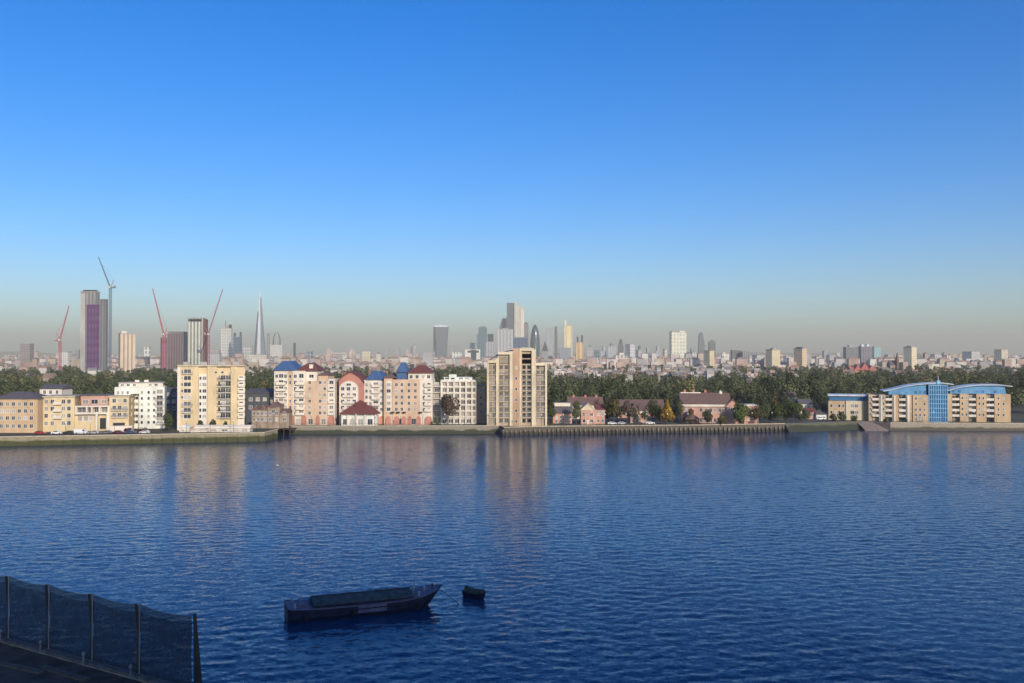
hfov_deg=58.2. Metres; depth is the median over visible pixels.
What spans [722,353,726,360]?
white dome block
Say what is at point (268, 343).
grey tower
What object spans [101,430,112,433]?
parked car
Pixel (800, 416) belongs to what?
tree
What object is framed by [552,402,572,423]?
terraced house
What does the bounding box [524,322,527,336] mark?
round shoulder tower
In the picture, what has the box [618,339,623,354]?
dark spired tower
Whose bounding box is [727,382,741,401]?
tree
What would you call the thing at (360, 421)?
window
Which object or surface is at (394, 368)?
pink house
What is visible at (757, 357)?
city block
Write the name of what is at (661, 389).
tree
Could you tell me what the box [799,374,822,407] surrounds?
tree
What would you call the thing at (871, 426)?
shingle slope
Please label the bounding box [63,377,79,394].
tree
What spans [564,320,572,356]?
golden tower
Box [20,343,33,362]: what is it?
city block
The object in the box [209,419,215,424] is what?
shrub
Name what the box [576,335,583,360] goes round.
orange tower
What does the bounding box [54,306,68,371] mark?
tower crane
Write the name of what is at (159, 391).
window
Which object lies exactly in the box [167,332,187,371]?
brown tower
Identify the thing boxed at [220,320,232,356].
white tower
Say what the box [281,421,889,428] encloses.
promenade
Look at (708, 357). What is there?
cream tower
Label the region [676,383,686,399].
tree
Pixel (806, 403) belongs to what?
house
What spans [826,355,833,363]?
city block
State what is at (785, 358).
city block
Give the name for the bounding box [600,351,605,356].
city block
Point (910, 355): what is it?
cream tan tower
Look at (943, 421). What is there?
promenade railing
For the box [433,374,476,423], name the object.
white grid block
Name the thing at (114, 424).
window
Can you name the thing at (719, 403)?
brick wharf
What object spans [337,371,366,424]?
red gable house
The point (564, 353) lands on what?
grey violet block
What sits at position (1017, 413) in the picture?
ground
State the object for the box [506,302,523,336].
stepped tower
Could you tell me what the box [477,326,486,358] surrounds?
stepped teal tower
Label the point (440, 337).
flared tower
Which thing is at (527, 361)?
window
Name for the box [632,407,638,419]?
tree
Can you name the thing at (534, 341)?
bullet tower
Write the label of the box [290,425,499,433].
river wall
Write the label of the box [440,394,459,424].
tree
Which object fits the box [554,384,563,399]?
tree
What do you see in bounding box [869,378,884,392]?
tree
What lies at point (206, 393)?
yellow block
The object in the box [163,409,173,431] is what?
tree
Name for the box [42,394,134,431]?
wharf house
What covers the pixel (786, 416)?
tree
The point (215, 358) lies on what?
city block
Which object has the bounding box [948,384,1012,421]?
blue roofed wing
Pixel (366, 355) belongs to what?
city block
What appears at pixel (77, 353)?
city block
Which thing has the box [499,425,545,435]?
river wall
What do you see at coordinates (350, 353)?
bascule bridge
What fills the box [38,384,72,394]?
white house
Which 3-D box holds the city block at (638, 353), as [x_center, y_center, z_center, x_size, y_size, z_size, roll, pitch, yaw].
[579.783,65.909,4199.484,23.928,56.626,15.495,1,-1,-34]
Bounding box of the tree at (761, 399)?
[755,395,767,417]
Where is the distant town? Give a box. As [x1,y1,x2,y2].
[0,351,1023,370]
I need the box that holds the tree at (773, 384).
[759,373,780,401]
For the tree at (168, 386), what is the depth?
530.18 m
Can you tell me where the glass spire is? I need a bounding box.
[254,293,265,353]
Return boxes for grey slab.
[741,351,749,363]
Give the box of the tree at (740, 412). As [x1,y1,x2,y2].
[732,402,750,423]
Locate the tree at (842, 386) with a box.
[827,378,844,393]
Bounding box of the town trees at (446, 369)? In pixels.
[0,360,1023,375]
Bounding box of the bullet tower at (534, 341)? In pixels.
[530,325,539,356]
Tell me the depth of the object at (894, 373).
1052.89 m
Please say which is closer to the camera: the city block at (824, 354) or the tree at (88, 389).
the tree at (88, 389)
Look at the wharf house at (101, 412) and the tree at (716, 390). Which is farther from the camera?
the tree at (716, 390)
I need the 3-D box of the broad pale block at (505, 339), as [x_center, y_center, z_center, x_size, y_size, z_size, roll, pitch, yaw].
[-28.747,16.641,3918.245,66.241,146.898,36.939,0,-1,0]
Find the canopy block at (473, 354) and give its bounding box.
[465,349,480,359]
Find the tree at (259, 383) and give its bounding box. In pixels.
[254,373,263,387]
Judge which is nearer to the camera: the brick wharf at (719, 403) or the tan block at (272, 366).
the brick wharf at (719, 403)
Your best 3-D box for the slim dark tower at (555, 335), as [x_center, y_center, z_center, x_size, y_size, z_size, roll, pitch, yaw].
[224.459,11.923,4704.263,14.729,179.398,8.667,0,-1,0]
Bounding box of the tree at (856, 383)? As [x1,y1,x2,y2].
[847,380,862,393]
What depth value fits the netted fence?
88.60 m
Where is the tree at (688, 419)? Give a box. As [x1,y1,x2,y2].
[687,408,692,423]
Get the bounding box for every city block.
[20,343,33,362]
[62,351,71,365]
[75,349,79,358]
[136,356,149,364]
[144,347,150,357]
[208,353,221,363]
[210,350,220,352]
[243,347,252,359]
[246,354,269,361]
[306,351,312,357]
[362,351,370,361]
[450,346,454,355]
[452,352,461,357]
[470,343,474,348]
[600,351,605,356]
[636,350,641,356]
[663,349,666,357]
[752,355,763,361]
[783,356,790,361]
[812,356,821,362]
[822,351,826,359]
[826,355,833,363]
[930,354,938,362]
[962,351,979,359]
[994,349,1007,360]
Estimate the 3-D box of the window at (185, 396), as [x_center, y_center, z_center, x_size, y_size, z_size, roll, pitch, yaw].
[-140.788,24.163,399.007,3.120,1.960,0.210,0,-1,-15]
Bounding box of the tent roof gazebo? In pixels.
[683,409,699,423]
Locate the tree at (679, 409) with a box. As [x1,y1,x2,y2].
[674,399,684,421]
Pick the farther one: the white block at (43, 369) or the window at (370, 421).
the white block at (43, 369)
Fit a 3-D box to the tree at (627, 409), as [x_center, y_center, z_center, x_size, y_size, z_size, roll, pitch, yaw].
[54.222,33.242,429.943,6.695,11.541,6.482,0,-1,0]
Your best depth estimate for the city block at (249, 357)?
2199.68 m
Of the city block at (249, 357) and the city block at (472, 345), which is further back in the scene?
the city block at (472, 345)
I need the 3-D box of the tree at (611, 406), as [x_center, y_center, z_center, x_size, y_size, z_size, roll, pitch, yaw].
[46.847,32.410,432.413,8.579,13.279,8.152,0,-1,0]
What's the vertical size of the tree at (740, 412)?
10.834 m
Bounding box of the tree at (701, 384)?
[695,381,707,392]
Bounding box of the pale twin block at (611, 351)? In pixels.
[607,346,615,357]
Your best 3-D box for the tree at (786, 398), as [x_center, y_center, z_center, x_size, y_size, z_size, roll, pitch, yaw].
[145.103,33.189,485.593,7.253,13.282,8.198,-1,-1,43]
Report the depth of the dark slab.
2299.81 m
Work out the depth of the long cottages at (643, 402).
479.92 m
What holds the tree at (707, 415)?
on the promenade
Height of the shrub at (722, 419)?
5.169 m
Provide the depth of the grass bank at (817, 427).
437.80 m
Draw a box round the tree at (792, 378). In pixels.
[784,371,800,393]
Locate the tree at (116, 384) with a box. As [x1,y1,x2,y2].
[110,376,121,392]
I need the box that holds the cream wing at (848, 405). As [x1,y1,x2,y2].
[827,394,867,419]
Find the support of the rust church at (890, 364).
on the ground
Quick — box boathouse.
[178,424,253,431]
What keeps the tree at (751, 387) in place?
on the ground
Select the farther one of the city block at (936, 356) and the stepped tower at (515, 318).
the stepped tower at (515, 318)
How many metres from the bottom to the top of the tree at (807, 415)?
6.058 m
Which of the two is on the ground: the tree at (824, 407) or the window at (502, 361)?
the tree at (824, 407)
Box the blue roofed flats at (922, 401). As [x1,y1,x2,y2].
[866,381,953,422]
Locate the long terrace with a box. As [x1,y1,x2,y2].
[567,395,603,418]
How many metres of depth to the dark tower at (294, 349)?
2600.07 m
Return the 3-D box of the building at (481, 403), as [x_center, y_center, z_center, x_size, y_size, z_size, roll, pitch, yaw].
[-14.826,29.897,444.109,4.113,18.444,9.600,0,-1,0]
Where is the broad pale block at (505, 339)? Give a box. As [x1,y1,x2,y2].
[497,328,512,357]
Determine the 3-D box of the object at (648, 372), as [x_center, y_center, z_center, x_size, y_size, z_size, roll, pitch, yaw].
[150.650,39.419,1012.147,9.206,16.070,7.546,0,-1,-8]
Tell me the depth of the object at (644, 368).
1345.11 m
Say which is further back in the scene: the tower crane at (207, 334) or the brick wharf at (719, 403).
the tower crane at (207, 334)
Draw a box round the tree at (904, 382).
[896,376,910,385]
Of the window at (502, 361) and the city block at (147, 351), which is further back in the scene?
the city block at (147, 351)
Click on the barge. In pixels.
(353, 604)
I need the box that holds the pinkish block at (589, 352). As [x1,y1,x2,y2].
[586,348,592,358]
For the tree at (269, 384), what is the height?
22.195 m
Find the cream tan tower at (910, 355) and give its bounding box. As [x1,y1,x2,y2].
[903,346,916,369]
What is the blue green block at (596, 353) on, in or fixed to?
on the ground
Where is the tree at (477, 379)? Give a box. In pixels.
[475,374,483,383]
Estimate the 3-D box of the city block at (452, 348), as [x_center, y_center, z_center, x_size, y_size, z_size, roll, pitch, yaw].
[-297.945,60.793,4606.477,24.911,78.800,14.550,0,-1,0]
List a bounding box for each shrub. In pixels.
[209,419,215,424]
[717,415,726,424]
[829,413,836,420]
[837,412,846,420]
[850,415,857,420]
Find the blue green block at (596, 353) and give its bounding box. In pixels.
[594,350,599,359]
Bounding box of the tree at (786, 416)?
[783,412,789,421]
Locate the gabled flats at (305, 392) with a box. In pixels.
[273,361,339,424]
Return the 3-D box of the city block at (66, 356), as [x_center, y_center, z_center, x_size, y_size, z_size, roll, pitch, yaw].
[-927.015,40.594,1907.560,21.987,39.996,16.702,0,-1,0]
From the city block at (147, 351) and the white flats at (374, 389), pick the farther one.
the city block at (147, 351)
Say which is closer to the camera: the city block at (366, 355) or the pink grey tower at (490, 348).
the city block at (366, 355)
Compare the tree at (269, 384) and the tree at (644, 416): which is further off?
the tree at (269, 384)
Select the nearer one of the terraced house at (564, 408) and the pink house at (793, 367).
the terraced house at (564, 408)
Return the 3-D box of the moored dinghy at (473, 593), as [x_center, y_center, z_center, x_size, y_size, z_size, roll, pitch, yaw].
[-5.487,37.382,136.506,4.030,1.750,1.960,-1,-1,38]
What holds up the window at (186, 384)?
in the yellow block at (206, 393)
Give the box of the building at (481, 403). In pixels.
[477,384,485,422]
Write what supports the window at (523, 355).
in the brick tower at (516, 382)
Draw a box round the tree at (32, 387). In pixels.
[20,379,40,392]
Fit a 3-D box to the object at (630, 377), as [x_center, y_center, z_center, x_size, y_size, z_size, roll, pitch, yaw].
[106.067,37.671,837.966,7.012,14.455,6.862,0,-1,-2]
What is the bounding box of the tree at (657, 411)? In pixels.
[653,405,661,423]
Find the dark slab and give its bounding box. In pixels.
[731,350,740,358]
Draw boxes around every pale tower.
[187,318,207,363]
[669,331,686,357]
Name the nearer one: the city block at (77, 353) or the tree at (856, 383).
the tree at (856, 383)
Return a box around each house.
[0,391,47,432]
[18,366,29,370]
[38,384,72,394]
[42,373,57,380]
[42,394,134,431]
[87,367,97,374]
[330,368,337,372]
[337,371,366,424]
[390,366,397,372]
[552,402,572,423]
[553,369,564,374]
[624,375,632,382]
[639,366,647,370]
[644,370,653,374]
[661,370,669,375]
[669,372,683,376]
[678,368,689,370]
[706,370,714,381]
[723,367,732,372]
[739,404,757,423]
[782,392,796,404]
[791,365,798,370]
[795,399,812,415]
[801,408,816,418]
[814,411,827,418]
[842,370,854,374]
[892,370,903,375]
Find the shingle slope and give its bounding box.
[858,422,889,430]
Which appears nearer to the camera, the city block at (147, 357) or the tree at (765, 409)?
the tree at (765, 409)
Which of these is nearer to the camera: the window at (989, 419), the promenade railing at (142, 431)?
the promenade railing at (142, 431)
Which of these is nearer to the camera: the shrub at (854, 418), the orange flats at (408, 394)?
the orange flats at (408, 394)
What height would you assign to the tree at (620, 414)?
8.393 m
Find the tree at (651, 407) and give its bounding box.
[646,399,657,421]
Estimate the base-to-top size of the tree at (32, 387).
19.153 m
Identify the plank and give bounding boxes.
[0,661,44,673]
[38,665,89,681]
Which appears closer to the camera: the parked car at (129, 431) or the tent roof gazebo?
the parked car at (129, 431)
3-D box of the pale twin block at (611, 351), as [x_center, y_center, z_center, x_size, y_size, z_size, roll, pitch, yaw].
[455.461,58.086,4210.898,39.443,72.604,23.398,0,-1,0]
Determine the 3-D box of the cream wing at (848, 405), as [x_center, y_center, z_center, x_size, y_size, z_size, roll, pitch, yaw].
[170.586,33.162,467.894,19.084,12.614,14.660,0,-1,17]
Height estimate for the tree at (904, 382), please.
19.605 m
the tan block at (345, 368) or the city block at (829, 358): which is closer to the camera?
the tan block at (345, 368)
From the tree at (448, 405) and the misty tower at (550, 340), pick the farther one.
the misty tower at (550, 340)
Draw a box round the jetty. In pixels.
[278,426,296,435]
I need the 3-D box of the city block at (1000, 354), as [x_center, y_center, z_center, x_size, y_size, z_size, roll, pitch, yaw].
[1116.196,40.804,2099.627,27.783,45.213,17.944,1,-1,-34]
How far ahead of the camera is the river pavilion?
425.32 m
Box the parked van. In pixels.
[74,429,87,433]
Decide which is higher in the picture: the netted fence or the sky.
the sky
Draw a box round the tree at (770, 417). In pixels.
[767,409,774,421]
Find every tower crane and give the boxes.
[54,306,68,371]
[98,256,115,369]
[152,289,168,371]
[204,288,222,363]
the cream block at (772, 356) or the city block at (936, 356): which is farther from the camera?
the city block at (936, 356)
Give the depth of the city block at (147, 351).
2599.95 m
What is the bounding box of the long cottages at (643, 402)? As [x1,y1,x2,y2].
[616,399,663,417]
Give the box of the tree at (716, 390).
[709,384,723,392]
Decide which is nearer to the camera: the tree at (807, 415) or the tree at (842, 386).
the tree at (807, 415)
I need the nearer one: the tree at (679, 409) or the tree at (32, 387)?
the tree at (679, 409)
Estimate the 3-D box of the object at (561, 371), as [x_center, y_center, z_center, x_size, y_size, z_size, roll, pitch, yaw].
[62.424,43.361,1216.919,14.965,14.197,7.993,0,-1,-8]
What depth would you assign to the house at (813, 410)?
468.29 m
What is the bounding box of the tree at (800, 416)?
[795,413,804,421]
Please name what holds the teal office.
on the ground
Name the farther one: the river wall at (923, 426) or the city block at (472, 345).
the city block at (472, 345)
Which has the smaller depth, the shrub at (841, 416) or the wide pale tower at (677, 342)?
the shrub at (841, 416)
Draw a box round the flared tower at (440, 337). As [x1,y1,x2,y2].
[433,325,448,358]
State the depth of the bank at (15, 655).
87.21 m
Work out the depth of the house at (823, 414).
465.50 m
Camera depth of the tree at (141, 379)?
538.89 m
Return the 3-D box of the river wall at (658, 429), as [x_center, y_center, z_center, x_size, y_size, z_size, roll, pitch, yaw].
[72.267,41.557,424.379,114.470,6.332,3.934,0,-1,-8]
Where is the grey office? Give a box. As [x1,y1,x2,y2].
[843,345,857,361]
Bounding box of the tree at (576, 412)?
[572,401,580,424]
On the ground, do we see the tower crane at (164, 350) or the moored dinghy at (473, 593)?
the tower crane at (164, 350)
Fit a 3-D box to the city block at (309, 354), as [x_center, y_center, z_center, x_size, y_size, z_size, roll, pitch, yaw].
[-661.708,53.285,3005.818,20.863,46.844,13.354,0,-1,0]
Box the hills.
[0,352,883,356]
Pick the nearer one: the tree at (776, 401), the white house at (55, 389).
the white house at (55, 389)
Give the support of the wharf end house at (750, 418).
on the ground
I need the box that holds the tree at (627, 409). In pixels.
[621,400,634,424]
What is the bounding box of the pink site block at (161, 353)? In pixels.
[160,337,166,368]
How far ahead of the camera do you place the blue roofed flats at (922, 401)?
449.34 m
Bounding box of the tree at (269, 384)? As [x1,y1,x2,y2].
[263,376,272,387]
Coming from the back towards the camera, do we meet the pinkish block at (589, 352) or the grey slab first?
the pinkish block at (589, 352)
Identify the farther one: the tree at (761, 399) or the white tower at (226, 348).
the white tower at (226, 348)
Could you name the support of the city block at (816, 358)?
on the ground
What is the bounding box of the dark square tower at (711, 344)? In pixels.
[708,340,715,356]
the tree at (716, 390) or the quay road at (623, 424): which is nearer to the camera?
the quay road at (623, 424)
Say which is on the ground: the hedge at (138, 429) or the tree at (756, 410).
the hedge at (138, 429)
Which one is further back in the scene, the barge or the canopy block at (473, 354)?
the canopy block at (473, 354)
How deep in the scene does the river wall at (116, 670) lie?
89.20 m
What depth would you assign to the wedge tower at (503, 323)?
4329.64 m
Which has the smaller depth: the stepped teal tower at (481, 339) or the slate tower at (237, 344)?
the slate tower at (237, 344)
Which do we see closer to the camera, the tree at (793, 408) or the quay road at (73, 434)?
the quay road at (73, 434)
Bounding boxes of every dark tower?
[293,343,295,356]
[554,326,556,357]
[698,332,704,352]
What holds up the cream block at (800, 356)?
on the ground
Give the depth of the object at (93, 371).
1302.77 m
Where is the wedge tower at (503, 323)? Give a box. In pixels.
[499,318,505,328]
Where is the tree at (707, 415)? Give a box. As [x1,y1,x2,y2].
[702,408,712,423]
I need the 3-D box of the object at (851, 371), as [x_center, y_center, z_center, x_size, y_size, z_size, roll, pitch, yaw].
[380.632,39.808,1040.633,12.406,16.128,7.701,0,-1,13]
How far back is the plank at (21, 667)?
87.79 m
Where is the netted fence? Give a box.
[0,575,201,682]
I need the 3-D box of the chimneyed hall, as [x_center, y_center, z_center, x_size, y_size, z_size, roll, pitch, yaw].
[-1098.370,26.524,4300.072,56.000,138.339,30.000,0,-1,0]
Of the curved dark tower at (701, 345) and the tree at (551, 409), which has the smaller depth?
the tree at (551, 409)
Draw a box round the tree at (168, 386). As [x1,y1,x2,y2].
[159,377,170,387]
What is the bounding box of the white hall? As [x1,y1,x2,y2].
[615,353,626,361]
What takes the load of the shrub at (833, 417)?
on the ground
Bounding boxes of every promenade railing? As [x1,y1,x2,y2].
[59,430,223,434]
[547,422,688,424]
[713,421,773,423]
[941,420,964,422]
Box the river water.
[0,425,1023,682]
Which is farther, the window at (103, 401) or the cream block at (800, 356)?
the cream block at (800, 356)
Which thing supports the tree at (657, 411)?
on the ground
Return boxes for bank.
[0,642,143,682]
[785,422,861,431]
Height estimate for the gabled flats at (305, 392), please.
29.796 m
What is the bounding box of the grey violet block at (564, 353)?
[559,348,570,358]
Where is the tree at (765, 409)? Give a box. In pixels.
[760,401,770,422]
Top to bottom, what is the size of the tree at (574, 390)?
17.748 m
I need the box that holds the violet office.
[858,344,871,363]
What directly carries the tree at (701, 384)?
on the ground
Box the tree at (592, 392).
[586,383,598,396]
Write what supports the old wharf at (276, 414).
on the ground
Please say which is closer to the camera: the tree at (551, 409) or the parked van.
the parked van
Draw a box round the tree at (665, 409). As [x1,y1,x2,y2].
[660,398,674,420]
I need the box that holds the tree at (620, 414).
[617,406,622,417]
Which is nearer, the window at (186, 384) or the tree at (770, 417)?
the window at (186, 384)
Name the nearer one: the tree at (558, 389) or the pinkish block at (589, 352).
the tree at (558, 389)
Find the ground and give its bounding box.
[0,357,1023,435]
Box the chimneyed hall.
[270,332,283,357]
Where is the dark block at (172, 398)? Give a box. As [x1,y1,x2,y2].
[167,387,176,422]
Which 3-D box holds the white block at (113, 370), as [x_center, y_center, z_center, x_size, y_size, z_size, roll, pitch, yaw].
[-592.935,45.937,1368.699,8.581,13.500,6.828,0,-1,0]
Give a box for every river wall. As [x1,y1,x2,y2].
[0,429,277,445]
[0,635,174,682]
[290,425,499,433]
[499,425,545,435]
[546,423,784,433]
[890,422,1023,430]
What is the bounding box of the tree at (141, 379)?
[132,374,149,381]
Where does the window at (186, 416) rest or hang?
in the yellow block at (206, 393)
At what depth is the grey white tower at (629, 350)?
3589.87 m
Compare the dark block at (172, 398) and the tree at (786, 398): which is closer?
the dark block at (172, 398)
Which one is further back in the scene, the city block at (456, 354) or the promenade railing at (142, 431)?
the city block at (456, 354)
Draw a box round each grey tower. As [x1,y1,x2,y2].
[267,333,269,354]
[485,334,494,356]
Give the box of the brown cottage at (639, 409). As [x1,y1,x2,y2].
[628,403,647,422]
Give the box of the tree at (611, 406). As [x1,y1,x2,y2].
[602,396,619,421]
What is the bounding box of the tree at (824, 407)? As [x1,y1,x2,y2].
[820,400,827,411]
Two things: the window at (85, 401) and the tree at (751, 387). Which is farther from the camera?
the tree at (751, 387)
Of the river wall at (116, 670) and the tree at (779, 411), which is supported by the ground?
the tree at (779, 411)
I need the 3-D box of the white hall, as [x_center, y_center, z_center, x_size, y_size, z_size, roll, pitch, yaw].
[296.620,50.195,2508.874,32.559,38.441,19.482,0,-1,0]
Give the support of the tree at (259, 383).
on the ground
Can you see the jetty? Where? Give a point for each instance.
(289, 429)
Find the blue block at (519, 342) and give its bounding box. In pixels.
[513,337,527,348]
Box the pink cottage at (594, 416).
[580,402,605,424]
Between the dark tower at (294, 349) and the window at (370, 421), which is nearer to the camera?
the window at (370, 421)
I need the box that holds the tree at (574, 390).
[569,382,580,396]
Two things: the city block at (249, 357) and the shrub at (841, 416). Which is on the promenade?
the shrub at (841, 416)
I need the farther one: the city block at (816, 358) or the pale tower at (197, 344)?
the city block at (816, 358)
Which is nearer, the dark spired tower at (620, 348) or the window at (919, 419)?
the window at (919, 419)
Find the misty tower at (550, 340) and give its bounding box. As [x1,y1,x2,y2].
[546,328,552,356]
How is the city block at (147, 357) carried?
on the ground
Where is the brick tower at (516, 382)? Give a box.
[487,347,546,425]
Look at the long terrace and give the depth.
471.65 m
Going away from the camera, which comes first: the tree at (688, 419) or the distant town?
the tree at (688, 419)
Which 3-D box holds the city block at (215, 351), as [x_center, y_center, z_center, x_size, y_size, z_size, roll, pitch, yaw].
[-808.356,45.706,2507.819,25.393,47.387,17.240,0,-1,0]
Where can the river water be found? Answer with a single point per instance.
(786, 555)
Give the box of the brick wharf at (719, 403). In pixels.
[678,390,737,423]
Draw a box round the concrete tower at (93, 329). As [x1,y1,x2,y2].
[80,290,107,372]
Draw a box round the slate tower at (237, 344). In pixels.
[233,332,241,356]
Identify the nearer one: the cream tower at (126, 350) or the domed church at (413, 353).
the cream tower at (126, 350)
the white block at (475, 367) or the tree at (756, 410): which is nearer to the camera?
the tree at (756, 410)
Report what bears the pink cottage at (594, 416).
on the ground
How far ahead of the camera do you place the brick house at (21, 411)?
385.60 m
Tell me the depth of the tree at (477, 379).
560.31 m
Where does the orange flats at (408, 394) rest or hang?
on the ground
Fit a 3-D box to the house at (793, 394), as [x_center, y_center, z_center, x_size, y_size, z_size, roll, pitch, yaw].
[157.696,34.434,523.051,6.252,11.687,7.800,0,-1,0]
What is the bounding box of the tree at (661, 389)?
[655,384,667,398]
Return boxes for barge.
[284,577,457,622]
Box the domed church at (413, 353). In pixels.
[405,344,417,356]
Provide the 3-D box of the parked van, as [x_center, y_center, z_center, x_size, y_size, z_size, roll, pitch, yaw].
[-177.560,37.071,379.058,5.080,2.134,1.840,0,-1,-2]
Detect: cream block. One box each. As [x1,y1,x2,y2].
[766,348,779,369]
[794,347,806,367]
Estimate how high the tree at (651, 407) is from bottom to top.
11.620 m
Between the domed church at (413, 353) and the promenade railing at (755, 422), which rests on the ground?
the domed church at (413, 353)
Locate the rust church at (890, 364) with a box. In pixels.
[886,353,898,369]
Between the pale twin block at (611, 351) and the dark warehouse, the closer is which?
the dark warehouse
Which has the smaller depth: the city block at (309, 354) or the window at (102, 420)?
the window at (102, 420)
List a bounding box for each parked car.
[34,431,45,434]
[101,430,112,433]
[125,430,136,433]
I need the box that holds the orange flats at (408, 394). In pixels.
[383,362,434,424]
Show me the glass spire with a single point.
(259, 347)
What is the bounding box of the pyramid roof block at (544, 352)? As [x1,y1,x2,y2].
[542,342,547,358]
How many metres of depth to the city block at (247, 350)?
3599.87 m
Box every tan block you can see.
[268,364,275,369]
[342,366,350,370]
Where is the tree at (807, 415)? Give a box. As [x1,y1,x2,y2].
[803,409,812,420]
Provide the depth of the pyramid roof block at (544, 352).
3188.84 m
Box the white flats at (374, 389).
[364,371,386,423]
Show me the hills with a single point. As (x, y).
(574, 354)
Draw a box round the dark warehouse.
[245,388,273,422]
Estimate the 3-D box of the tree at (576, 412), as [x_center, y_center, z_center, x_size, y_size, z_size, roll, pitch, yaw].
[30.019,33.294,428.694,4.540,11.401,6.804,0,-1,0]
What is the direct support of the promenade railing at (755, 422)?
on the river wall at (658, 429)
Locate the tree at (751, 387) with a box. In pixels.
[746,381,760,396]
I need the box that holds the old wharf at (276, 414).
[251,400,292,427]
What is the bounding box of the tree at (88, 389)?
[81,380,98,393]
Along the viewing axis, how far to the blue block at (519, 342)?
3300.30 m
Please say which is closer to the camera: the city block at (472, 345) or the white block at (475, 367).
the white block at (475, 367)
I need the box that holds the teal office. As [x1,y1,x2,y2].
[872,347,880,358]
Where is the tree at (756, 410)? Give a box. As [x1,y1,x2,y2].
[749,404,762,423]
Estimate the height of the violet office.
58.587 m
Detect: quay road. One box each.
[0,432,169,435]
[596,424,649,424]
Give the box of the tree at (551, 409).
[547,401,555,422]
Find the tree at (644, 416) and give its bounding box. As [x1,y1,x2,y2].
[641,409,647,420]
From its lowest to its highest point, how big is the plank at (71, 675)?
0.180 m
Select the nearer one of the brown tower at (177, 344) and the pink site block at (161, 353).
the pink site block at (161, 353)
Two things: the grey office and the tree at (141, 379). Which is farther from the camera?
the grey office
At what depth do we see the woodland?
650.35 m
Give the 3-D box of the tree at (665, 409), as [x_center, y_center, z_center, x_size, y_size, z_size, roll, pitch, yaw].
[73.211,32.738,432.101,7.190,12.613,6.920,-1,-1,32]
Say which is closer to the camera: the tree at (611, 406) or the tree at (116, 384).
the tree at (611, 406)
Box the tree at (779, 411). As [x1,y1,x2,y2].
[771,404,787,422]
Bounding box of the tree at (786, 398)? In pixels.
[780,392,792,407]
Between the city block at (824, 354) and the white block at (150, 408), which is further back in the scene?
the city block at (824, 354)
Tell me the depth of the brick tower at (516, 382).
423.58 m
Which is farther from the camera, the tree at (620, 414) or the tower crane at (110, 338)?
the tower crane at (110, 338)
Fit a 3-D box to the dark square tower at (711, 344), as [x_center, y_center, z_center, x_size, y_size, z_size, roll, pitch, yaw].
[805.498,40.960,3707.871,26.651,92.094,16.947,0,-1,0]
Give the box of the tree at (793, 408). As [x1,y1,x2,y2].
[786,401,803,421]
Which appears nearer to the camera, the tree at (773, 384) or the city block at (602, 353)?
the tree at (773, 384)
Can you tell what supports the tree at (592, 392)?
on the ground
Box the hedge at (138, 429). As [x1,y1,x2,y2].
[134,427,153,432]
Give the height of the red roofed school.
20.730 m
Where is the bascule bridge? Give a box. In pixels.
[321,348,354,360]
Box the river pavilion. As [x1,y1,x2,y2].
[339,400,380,424]
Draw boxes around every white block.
[38,365,49,373]
[110,368,116,373]
[115,380,166,428]
[470,366,479,371]
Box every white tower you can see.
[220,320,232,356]
[625,344,634,357]
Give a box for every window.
[78,407,85,412]
[83,399,88,403]
[91,399,97,403]
[100,418,105,428]
[101,399,106,403]
[113,423,124,425]
[157,389,162,393]
[183,414,190,418]
[184,382,190,386]
[184,395,190,399]
[350,419,354,424]
[358,419,362,424]
[368,419,372,424]
[499,359,508,363]
[522,354,530,357]
[522,359,530,363]
[917,417,922,421]
[987,417,992,421]
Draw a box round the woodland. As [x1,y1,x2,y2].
[0,367,1023,407]
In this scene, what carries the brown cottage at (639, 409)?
on the ground
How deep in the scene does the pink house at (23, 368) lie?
1720.51 m
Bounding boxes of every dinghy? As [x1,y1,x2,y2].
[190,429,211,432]
[462,585,485,599]
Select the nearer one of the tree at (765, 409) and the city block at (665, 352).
the tree at (765, 409)
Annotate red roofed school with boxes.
[846,363,876,371]
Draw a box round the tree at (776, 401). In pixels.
[768,391,781,407]
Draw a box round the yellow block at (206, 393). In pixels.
[177,362,245,429]
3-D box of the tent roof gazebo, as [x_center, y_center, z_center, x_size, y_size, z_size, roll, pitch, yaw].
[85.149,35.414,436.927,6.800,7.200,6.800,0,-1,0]
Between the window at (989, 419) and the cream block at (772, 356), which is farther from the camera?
the cream block at (772, 356)
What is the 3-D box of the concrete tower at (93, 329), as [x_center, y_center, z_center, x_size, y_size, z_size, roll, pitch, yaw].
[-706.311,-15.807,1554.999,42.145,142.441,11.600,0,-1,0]
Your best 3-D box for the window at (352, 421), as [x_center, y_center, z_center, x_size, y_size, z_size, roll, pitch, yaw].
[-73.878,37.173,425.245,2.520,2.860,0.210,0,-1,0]
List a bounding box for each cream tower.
[118,331,135,372]
[703,350,714,367]

